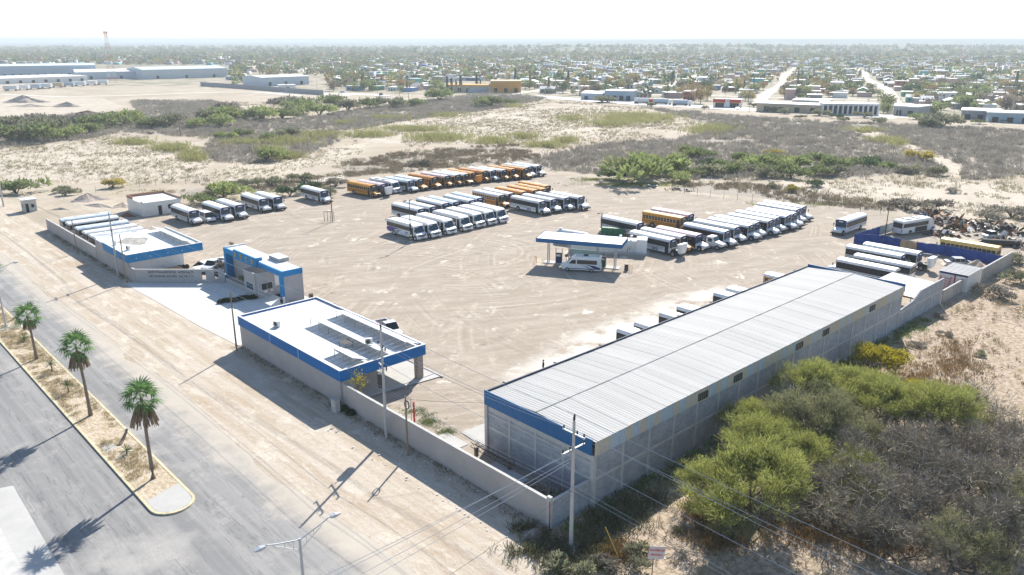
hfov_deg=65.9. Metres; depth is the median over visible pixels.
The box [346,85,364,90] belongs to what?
house
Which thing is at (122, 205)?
dirt mound
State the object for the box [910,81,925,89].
town tree
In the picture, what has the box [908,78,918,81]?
house
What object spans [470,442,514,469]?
steel truss
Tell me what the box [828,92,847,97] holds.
house
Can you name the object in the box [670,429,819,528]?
mesquite tree
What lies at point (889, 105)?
town tree
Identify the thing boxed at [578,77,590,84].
town tree
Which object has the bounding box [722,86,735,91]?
house
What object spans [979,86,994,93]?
town tree
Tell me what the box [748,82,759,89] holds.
town tree
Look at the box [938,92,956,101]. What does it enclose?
house
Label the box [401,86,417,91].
house
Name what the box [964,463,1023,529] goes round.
mesquite tree
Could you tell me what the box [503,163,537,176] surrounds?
bus
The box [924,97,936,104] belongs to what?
town tree
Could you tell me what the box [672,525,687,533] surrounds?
bush
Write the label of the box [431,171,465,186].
bus
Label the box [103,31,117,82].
cell tower
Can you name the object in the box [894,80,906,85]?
house
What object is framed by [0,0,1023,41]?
sky
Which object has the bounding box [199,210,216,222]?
passenger van
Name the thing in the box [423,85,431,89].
house
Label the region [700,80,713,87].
town tree
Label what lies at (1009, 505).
bare tree
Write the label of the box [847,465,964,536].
bare tree
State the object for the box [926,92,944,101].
town tree
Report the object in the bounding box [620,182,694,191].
scrap tyres
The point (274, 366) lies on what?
verge weeds
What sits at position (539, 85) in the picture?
house
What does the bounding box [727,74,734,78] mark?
house
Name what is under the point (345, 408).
wall weeds
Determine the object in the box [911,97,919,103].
house
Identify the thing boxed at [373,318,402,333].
pickup truck
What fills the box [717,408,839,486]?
mesquite tree
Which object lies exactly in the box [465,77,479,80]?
house
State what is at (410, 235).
yard lamp
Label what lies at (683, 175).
bush
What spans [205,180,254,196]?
bush
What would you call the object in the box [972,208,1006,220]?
bush
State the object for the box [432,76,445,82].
house
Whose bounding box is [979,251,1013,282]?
junkyard wall
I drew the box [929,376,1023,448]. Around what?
bare tree
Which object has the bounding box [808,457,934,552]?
bare tree
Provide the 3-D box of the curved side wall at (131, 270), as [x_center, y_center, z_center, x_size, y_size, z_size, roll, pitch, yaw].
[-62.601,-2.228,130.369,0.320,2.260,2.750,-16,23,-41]
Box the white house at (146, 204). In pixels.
[126,190,180,216]
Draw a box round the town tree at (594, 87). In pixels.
[588,84,601,90]
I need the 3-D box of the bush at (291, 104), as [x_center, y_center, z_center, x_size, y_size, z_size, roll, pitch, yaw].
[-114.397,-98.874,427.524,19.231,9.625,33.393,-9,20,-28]
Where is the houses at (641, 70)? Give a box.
[0,55,1023,78]
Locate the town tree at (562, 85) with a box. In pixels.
[553,80,569,90]
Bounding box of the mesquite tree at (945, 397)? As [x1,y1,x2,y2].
[906,376,996,449]
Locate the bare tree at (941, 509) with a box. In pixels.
[876,476,1014,548]
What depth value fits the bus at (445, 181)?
213.19 m
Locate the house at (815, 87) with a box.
[805,85,820,89]
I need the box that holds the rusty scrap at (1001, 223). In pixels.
[905,208,1023,250]
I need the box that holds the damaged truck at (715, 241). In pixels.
[703,235,726,249]
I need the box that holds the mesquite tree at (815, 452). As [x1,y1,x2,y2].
[757,426,833,485]
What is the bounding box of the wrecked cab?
[981,230,1001,238]
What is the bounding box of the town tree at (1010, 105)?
[999,100,1011,108]
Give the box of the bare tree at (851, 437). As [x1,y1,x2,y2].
[826,421,895,477]
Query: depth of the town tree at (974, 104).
440.63 m
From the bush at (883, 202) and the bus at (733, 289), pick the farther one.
the bush at (883, 202)
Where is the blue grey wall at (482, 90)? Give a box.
[468,88,487,92]
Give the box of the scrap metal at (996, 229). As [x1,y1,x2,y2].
[919,208,1023,251]
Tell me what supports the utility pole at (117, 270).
on the ground at (496, 303)
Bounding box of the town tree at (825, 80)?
[817,77,830,83]
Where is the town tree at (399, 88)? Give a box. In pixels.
[397,85,404,90]
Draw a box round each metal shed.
[242,74,308,85]
[581,90,603,99]
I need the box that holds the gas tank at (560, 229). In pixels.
[556,227,588,233]
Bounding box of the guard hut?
[18,197,37,212]
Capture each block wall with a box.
[898,278,943,327]
[940,279,963,303]
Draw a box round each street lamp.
[0,261,17,326]
[254,512,340,574]
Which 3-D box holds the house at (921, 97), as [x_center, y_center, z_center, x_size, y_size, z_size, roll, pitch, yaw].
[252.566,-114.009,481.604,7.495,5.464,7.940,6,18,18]
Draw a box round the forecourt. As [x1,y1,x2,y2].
[124,257,307,345]
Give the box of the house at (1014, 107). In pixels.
[1009,101,1022,109]
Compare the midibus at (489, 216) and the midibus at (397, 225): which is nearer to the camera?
the midibus at (397, 225)
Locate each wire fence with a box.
[81,177,200,193]
[676,187,900,214]
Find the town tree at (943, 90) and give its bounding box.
[937,86,950,92]
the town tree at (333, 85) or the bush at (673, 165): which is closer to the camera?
the bush at (673, 165)
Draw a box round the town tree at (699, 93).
[690,88,707,102]
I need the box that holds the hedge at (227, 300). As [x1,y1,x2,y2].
[217,294,258,303]
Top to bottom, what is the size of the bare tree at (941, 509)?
5.265 m
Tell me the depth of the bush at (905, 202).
184.21 m
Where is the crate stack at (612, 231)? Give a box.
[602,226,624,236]
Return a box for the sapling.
[348,369,368,391]
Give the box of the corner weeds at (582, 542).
[488,473,682,574]
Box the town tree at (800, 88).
[794,84,811,97]
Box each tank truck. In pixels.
[634,98,652,103]
[653,98,671,104]
[672,100,691,105]
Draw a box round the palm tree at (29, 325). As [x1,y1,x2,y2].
[10,300,44,359]
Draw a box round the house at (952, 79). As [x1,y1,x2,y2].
[946,78,956,83]
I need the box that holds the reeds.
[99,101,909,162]
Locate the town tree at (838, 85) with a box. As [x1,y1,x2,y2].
[833,82,843,89]
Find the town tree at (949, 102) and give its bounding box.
[941,100,951,108]
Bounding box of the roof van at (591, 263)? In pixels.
[560,254,601,272]
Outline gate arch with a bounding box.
[223,243,304,303]
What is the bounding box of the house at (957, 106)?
[949,102,962,108]
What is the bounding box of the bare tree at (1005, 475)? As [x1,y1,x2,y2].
[929,445,1023,549]
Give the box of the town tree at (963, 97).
[955,94,974,106]
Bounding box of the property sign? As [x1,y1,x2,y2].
[647,546,665,572]
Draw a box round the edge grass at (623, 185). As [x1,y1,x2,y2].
[116,176,971,206]
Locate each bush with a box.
[0,114,21,125]
[0,120,58,139]
[0,124,31,139]
[0,176,52,193]
[16,114,74,129]
[18,112,47,118]
[46,112,86,122]
[48,125,87,138]
[51,185,71,191]
[58,187,82,194]
[72,111,136,123]
[74,121,107,132]
[100,177,126,187]
[101,108,144,123]
[135,116,165,127]
[153,111,186,125]
[180,192,218,203]
[185,117,209,125]
[193,108,217,119]
[203,104,243,116]
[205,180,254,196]
[206,112,236,125]
[211,131,238,137]
[213,101,240,107]
[229,109,254,118]
[229,128,255,135]
[232,178,255,184]
[245,104,279,118]
[249,175,284,184]
[255,146,289,159]
[258,132,276,138]
[266,94,319,104]
[272,107,302,117]
[274,126,300,134]
[274,184,303,194]
[278,95,312,113]
[286,172,313,180]
[293,100,339,114]
[297,180,324,187]
[314,93,345,104]
[321,186,337,193]
[323,177,348,185]
[336,99,359,109]
[358,96,379,106]
[374,96,407,106]
[407,98,427,104]
[409,157,436,164]
[423,87,454,99]
[470,95,503,104]
[502,98,519,103]
[542,549,596,574]
[589,551,634,574]
[593,95,609,101]
[595,96,617,102]
[596,169,625,177]
[598,151,673,182]
[622,539,652,571]
[628,151,692,170]
[650,156,683,171]
[667,170,691,180]
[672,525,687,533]
[677,144,707,157]
[686,147,717,155]
[686,167,710,175]
[695,157,726,164]
[696,163,729,173]
[710,158,747,172]
[731,151,748,160]
[736,153,779,164]
[741,162,762,170]
[753,165,782,178]
[755,160,813,177]
[762,148,785,153]
[764,152,787,164]
[765,107,777,111]
[766,182,777,186]
[777,154,813,166]
[778,107,790,112]
[785,184,799,190]
[793,115,806,118]
[797,405,888,460]
[798,151,829,160]
[805,179,824,186]
[807,164,834,173]
[810,109,831,115]
[814,440,905,524]
[817,154,853,167]
[822,164,850,173]
[828,113,843,117]
[836,116,849,120]
[840,156,866,165]
[851,111,874,117]
[856,155,882,165]
[870,116,887,122]
[872,161,899,168]
[876,200,896,205]
[888,197,935,209]
[893,163,923,171]
[903,149,936,159]
[906,340,926,346]
[908,112,923,118]
[916,110,966,125]
[917,118,944,127]
[919,198,955,207]
[926,165,949,175]
[934,312,948,317]
[936,330,952,336]
[945,187,961,192]
[970,118,986,123]
[971,282,1018,299]
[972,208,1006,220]
[974,349,987,356]
[985,204,1023,217]
[996,268,1023,282]
[1003,252,1023,263]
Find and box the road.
[0,254,414,574]
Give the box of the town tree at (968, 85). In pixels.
[959,83,970,90]
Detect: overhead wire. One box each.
[3,168,875,574]
[5,188,730,573]
[6,173,858,574]
[8,190,718,574]
[15,194,727,574]
[17,184,797,574]
[18,172,915,574]
[33,204,719,572]
[326,453,570,574]
[337,449,574,574]
[360,458,570,574]
[378,463,567,573]
[450,490,570,574]
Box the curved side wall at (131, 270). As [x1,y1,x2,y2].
[128,266,135,281]
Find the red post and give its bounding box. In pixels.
[412,402,414,421]
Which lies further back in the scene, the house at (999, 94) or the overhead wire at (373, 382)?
the house at (999, 94)
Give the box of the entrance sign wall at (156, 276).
[134,269,225,282]
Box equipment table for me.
[338,339,353,347]
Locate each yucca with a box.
[44,359,56,371]
[61,379,74,391]
[119,444,133,454]
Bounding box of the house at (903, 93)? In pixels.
[901,91,912,96]
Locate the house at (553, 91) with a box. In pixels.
[539,86,556,93]
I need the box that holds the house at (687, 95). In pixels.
[683,90,696,100]
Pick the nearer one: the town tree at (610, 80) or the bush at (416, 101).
the bush at (416, 101)
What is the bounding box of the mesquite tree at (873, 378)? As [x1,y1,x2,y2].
[828,363,922,426]
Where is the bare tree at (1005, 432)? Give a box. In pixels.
[984,418,1023,470]
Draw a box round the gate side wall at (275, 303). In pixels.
[269,296,285,307]
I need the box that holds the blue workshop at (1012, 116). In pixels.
[985,110,1023,122]
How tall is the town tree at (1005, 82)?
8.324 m
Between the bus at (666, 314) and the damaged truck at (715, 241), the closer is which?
the bus at (666, 314)
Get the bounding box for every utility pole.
[0,186,3,206]
[71,220,77,252]
[108,212,118,276]
[119,234,127,282]
[230,291,237,350]
[377,325,387,437]
[404,396,408,455]
[561,414,584,548]
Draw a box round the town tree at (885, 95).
[876,91,894,100]
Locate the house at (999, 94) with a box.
[992,92,1007,96]
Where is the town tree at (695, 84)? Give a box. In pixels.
[688,80,698,87]
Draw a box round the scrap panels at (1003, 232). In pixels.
[913,209,1018,239]
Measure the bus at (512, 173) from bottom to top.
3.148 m
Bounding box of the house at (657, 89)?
[652,86,662,92]
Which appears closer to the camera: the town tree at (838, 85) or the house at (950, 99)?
the house at (950, 99)
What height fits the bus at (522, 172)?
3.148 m
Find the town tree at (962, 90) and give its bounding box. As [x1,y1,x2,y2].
[954,86,971,94]
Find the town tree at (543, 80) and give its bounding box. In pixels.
[539,77,546,85]
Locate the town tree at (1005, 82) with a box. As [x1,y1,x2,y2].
[998,79,1014,85]
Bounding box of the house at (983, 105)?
[979,103,997,107]
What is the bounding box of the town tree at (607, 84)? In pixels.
[602,82,618,89]
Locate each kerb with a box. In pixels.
[0,305,194,514]
[368,360,442,396]
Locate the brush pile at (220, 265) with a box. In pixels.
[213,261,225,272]
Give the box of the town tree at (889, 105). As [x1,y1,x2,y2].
[884,103,893,112]
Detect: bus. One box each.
[59,212,111,228]
[65,215,121,234]
[74,220,129,238]
[82,223,137,241]
[88,226,143,244]
[93,229,149,244]
[170,204,203,225]
[201,201,235,221]
[216,198,249,218]
[240,193,272,212]
[254,191,286,210]
[300,185,332,203]
[347,180,382,197]
[357,179,392,196]
[384,176,419,192]
[391,202,427,217]
[394,175,428,190]
[403,201,437,213]
[408,173,442,188]
[416,197,451,209]
[420,172,455,187]
[427,195,462,206]
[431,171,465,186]
[441,170,474,185]
[442,194,475,204]
[447,169,481,182]
[451,192,485,202]
[458,167,492,182]
[467,166,501,181]
[472,189,509,207]
[479,166,512,180]
[482,188,514,202]
[487,165,521,179]
[495,186,527,195]
[499,164,533,178]
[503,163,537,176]
[506,185,539,194]
[510,195,551,215]
[512,162,546,176]
[516,183,549,192]
[518,181,552,192]
[521,193,563,212]
[535,191,576,210]
[549,191,590,210]
[600,215,646,233]
[616,325,639,339]
[629,230,687,256]
[633,319,657,328]
[640,227,695,251]
[642,210,688,229]
[651,207,696,222]
[655,225,710,251]
[658,309,681,322]
[676,303,698,313]
[683,222,738,247]
[693,219,748,242]
[707,217,762,240]
[713,290,734,301]
[714,214,768,236]
[725,285,746,292]
[727,212,781,235]
[735,210,788,231]
[745,208,798,230]
[752,206,804,226]
[756,202,808,222]
[762,200,813,219]
[763,271,783,282]
[827,257,899,277]
[830,212,866,235]
[845,244,916,269]
[853,253,916,277]
[862,241,937,270]
[936,237,1001,254]
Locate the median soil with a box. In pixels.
[0,307,191,510]
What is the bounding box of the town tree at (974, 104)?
[970,101,980,107]
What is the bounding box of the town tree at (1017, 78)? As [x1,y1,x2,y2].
[1014,70,1019,85]
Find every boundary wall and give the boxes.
[45,218,97,258]
[342,383,552,528]
[552,479,589,527]
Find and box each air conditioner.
[273,320,280,327]
[365,337,372,344]
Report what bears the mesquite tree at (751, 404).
on the ground at (496, 303)
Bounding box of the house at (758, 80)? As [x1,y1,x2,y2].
[752,78,762,82]
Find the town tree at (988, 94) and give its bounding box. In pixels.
[972,90,996,99]
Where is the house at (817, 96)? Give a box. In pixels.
[806,93,822,98]
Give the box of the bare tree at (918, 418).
[868,403,968,453]
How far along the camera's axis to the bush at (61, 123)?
323.83 m
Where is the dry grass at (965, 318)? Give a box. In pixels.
[558,263,1023,574]
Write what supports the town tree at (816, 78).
on the ground at (496, 303)
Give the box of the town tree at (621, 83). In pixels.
[618,80,626,86]
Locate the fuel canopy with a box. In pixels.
[536,231,627,267]
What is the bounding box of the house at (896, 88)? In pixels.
[893,86,904,90]
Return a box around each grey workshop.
[893,104,932,115]
[961,107,1001,119]
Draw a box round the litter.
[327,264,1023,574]
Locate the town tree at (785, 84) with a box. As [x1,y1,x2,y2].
[783,81,796,87]
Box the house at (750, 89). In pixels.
[739,88,754,91]
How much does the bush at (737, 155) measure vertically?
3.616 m
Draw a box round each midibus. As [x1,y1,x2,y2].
[369,177,401,193]
[386,217,427,240]
[400,215,441,237]
[416,212,456,234]
[432,209,472,231]
[445,206,485,227]
[457,204,497,225]
[469,202,508,222]
[892,215,935,233]
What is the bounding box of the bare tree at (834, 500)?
[781,455,883,549]
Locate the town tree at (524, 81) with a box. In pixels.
[521,78,528,88]
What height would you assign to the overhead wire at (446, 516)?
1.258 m
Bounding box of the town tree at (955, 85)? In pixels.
[949,81,965,89]
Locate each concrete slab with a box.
[439,433,467,447]
[461,423,484,446]
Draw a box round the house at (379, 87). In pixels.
[369,84,383,90]
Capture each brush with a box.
[0,91,1023,179]
[0,97,1023,226]
[169,142,898,210]
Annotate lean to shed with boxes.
[879,272,933,301]
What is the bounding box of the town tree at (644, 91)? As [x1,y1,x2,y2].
[636,84,653,97]
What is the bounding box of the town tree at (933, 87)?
[929,85,936,90]
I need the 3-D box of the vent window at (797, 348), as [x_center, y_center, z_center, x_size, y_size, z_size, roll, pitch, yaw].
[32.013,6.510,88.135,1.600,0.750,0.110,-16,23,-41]
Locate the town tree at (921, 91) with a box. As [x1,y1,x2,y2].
[913,87,932,95]
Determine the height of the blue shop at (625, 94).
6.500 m
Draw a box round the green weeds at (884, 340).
[560,316,941,542]
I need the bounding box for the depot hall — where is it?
[0,74,87,83]
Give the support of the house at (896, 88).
on the ground at (496, 303)
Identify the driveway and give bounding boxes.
[0,485,63,574]
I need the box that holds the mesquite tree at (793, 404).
[758,373,861,441]
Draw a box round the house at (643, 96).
[637,90,648,97]
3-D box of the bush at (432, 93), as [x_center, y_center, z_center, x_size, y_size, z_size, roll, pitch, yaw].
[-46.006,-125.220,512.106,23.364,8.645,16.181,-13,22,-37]
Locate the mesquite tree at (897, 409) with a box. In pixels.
[828,378,936,439]
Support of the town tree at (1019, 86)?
on the ground at (496, 303)
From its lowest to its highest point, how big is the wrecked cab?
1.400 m
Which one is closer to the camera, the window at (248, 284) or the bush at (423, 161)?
the window at (248, 284)
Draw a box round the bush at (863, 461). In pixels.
[814,440,905,524]
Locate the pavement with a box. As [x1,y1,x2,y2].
[0,528,24,574]
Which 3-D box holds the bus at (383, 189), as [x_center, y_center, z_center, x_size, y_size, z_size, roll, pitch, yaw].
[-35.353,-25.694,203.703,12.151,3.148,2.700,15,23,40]
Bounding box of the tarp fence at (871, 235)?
[853,213,1002,263]
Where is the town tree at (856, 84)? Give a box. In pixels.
[845,80,862,87]
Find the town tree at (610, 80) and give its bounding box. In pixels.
[605,77,613,84]
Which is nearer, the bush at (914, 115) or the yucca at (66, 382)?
the yucca at (66, 382)
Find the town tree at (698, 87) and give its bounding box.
[693,84,709,89]
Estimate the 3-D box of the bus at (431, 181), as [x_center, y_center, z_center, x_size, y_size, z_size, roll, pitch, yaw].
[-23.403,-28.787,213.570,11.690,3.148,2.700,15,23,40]
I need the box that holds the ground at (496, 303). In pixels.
[0,39,1023,574]
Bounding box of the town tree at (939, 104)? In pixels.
[929,100,947,112]
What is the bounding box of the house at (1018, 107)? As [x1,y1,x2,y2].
[1016,104,1023,110]
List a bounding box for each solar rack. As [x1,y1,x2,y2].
[151,226,192,243]
[309,317,391,357]
[329,346,367,365]
[332,309,418,348]
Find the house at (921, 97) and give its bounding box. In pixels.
[919,96,934,99]
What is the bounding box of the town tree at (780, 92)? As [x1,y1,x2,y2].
[778,87,792,98]
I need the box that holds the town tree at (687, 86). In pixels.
[681,83,694,89]
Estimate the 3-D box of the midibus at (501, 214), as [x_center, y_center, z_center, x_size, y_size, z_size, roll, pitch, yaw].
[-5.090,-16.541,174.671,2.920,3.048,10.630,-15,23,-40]
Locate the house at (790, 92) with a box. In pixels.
[785,88,795,98]
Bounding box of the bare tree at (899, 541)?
[833,491,971,574]
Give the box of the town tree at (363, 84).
[357,79,368,89]
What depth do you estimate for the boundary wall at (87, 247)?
153.14 m
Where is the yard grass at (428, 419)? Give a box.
[388,405,457,434]
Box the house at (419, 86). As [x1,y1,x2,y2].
[411,83,423,89]
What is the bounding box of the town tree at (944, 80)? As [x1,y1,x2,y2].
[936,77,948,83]
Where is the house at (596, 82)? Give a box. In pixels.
[586,80,599,84]
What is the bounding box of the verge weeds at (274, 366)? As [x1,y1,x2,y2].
[50,234,616,574]
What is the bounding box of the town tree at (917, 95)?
[911,92,924,96]
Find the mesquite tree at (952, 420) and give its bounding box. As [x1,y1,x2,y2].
[898,388,958,431]
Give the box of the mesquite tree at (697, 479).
[672,456,758,514]
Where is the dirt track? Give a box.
[0,92,304,96]
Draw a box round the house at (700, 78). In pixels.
[697,77,709,80]
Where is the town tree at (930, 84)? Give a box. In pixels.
[918,82,936,88]
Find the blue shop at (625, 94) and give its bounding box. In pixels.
[604,89,637,100]
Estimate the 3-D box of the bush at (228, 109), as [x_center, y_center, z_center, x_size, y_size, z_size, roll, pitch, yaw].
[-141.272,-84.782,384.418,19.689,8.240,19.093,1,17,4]
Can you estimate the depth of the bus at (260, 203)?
183.35 m
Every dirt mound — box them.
[2,95,48,102]
[7,104,50,106]
[51,102,83,106]
[69,193,111,202]
[84,203,112,207]
[110,202,127,208]
[118,212,135,216]
[520,527,543,540]
[965,259,985,267]
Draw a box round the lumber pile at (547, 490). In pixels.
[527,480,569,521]
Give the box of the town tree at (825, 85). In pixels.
[822,82,834,88]
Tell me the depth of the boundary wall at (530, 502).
71.92 m
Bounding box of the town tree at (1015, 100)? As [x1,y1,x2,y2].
[1005,95,1021,108]
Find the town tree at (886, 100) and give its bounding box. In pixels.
[877,93,897,104]
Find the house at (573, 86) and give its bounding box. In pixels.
[567,83,579,88]
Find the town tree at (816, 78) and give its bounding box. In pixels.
[810,76,820,82]
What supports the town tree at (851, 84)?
on the ground at (496, 303)
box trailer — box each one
[2,85,18,90]
[17,85,29,89]
[25,84,41,88]
[37,83,52,87]
[51,83,63,87]
[60,82,74,86]
[71,81,85,85]
[86,81,97,84]
[94,80,108,84]
[277,84,295,87]
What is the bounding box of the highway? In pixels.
[279,92,1009,123]
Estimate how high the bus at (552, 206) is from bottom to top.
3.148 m
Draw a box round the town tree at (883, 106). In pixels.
[879,102,890,112]
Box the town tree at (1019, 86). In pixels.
[1015,83,1023,90]
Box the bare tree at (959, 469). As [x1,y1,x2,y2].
[876,443,1013,508]
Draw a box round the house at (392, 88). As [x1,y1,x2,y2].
[388,85,401,90]
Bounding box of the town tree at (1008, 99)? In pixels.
[997,93,1020,109]
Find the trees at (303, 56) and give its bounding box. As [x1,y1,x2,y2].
[0,43,1023,86]
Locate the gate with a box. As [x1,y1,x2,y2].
[226,277,244,290]
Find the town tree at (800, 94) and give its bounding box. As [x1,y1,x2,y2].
[797,93,806,97]
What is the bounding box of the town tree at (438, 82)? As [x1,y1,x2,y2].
[429,80,441,86]
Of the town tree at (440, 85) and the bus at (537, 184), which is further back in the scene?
the town tree at (440, 85)
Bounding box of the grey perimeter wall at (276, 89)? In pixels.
[200,82,323,94]
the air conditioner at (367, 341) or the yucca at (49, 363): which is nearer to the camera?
the air conditioner at (367, 341)
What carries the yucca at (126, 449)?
on the median soil
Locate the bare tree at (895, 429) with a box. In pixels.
[864,408,992,490]
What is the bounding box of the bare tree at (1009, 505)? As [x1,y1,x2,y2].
[967,488,1023,574]
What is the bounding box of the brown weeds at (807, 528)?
[578,333,1013,570]
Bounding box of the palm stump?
[118,429,127,444]
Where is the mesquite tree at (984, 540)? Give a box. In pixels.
[913,502,1023,574]
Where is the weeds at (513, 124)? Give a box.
[0,106,1023,219]
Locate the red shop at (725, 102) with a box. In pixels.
[713,98,742,107]
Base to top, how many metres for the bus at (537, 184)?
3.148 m
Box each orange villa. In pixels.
[446,84,489,91]
[490,80,521,92]
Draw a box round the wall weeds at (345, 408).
[329,401,355,415]
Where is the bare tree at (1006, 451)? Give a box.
[933,418,1023,497]
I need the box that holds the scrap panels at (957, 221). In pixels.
[923,207,972,232]
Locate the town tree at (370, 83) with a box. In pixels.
[364,78,377,90]
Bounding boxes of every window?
[246,281,253,290]
[261,281,272,290]
[698,390,707,401]
[733,372,742,382]
[795,341,802,350]
[822,328,829,336]
[893,222,902,228]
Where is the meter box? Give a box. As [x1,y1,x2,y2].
[330,396,340,412]
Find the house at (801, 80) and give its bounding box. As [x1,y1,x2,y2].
[794,79,805,84]
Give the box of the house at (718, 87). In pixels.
[712,85,720,89]
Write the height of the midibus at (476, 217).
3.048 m
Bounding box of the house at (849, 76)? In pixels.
[846,74,855,79]
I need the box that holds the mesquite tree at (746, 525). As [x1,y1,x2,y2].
[704,505,765,544]
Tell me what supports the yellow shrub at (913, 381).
on the ground at (496, 303)
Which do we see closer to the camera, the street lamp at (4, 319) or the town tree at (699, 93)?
the street lamp at (4, 319)
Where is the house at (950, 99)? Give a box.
[942,97,952,106]
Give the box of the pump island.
[543,260,620,269]
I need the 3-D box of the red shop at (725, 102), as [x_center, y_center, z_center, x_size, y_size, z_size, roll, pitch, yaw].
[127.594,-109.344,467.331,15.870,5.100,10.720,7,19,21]
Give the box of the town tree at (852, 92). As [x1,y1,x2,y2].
[848,90,858,95]
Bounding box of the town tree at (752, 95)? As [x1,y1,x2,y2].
[740,90,756,100]
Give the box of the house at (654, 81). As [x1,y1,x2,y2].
[648,79,661,83]
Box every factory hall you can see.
[0,63,95,75]
[73,69,135,79]
[126,65,227,78]
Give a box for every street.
[513,75,617,93]
[521,91,904,100]
[751,67,795,106]
[853,68,902,108]
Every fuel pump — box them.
[555,248,562,262]
[599,252,606,266]
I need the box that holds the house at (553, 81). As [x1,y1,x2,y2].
[550,80,565,84]
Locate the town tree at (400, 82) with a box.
[394,79,405,85]
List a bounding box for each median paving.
[0,324,21,329]
[101,443,116,451]
[146,483,191,511]
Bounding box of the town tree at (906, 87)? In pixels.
[900,84,913,90]
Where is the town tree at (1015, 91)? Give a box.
[1004,88,1019,95]
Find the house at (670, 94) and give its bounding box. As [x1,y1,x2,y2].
[664,91,682,97]
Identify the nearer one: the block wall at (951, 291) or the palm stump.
the palm stump
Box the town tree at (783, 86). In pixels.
[777,83,790,90]
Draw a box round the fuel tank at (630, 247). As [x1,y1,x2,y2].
[571,235,648,255]
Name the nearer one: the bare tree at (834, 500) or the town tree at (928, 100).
the bare tree at (834, 500)
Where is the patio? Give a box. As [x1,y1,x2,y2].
[343,360,439,401]
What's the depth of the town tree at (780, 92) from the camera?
531.50 m
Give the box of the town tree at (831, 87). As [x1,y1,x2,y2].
[825,85,835,94]
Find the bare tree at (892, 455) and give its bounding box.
[823,428,947,496]
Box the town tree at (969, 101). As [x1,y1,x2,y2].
[958,98,973,106]
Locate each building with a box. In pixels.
[95,226,202,278]
[237,296,425,405]
[819,102,879,114]
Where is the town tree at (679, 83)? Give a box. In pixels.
[674,80,684,87]
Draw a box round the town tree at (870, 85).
[864,82,877,89]
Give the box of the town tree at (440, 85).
[436,83,444,89]
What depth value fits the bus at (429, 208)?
174.73 m
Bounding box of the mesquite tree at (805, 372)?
[766,355,876,417]
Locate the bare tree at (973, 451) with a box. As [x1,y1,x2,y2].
[962,434,1023,481]
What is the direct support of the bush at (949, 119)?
on the ground at (496, 303)
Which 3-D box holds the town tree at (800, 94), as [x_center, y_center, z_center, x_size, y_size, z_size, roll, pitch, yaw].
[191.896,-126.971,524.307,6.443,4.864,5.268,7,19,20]
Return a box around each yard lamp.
[329,181,335,221]
[404,199,412,242]
[885,201,889,234]
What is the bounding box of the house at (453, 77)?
[447,74,456,81]
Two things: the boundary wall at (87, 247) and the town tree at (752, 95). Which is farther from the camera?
the town tree at (752, 95)
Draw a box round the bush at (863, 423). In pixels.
[797,405,888,460]
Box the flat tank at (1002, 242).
[981,238,1019,246]
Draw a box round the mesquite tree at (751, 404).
[713,395,808,436]
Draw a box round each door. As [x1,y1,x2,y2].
[158,205,162,214]
[457,219,459,228]
[992,117,998,121]
[1007,117,1013,122]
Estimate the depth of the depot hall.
738.66 m
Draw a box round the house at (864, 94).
[857,91,871,96]
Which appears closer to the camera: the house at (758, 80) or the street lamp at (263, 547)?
the street lamp at (263, 547)
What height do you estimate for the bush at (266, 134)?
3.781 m
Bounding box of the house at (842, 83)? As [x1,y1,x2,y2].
[831,81,843,86]
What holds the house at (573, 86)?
on the ground at (496, 303)
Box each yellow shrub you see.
[848,339,893,370]
[871,348,916,376]
[904,376,923,385]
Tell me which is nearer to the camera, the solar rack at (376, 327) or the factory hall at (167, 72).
the solar rack at (376, 327)
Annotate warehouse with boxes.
[484,264,905,507]
[756,98,832,112]
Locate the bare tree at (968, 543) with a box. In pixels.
[914,502,1023,574]
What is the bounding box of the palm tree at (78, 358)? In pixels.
[57,328,95,415]
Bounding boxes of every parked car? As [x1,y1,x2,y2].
[164,266,181,268]
[200,258,223,268]
[944,256,971,264]
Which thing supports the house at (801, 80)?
on the ground at (496, 303)
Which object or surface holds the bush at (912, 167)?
on the ground at (496, 303)
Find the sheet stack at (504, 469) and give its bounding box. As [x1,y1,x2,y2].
[490,461,528,482]
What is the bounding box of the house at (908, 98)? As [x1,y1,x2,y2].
[905,94,924,101]
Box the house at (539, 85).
[534,82,544,87]
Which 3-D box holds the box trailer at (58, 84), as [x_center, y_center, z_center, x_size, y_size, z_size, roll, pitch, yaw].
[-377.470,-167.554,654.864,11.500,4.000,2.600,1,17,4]
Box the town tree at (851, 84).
[846,81,857,88]
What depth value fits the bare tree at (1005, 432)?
72.37 m
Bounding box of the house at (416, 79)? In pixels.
[408,78,421,85]
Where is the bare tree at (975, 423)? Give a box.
[905,414,994,472]
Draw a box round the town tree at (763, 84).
[757,82,767,87]
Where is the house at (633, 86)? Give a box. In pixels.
[624,83,635,88]
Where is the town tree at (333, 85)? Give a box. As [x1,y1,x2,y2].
[326,80,336,90]
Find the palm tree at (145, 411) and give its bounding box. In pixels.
[116,375,164,479]
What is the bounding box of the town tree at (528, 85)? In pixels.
[525,81,533,89]
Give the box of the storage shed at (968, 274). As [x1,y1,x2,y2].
[938,262,981,292]
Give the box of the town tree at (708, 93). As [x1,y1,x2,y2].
[702,89,712,99]
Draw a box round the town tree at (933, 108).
[930,104,939,112]

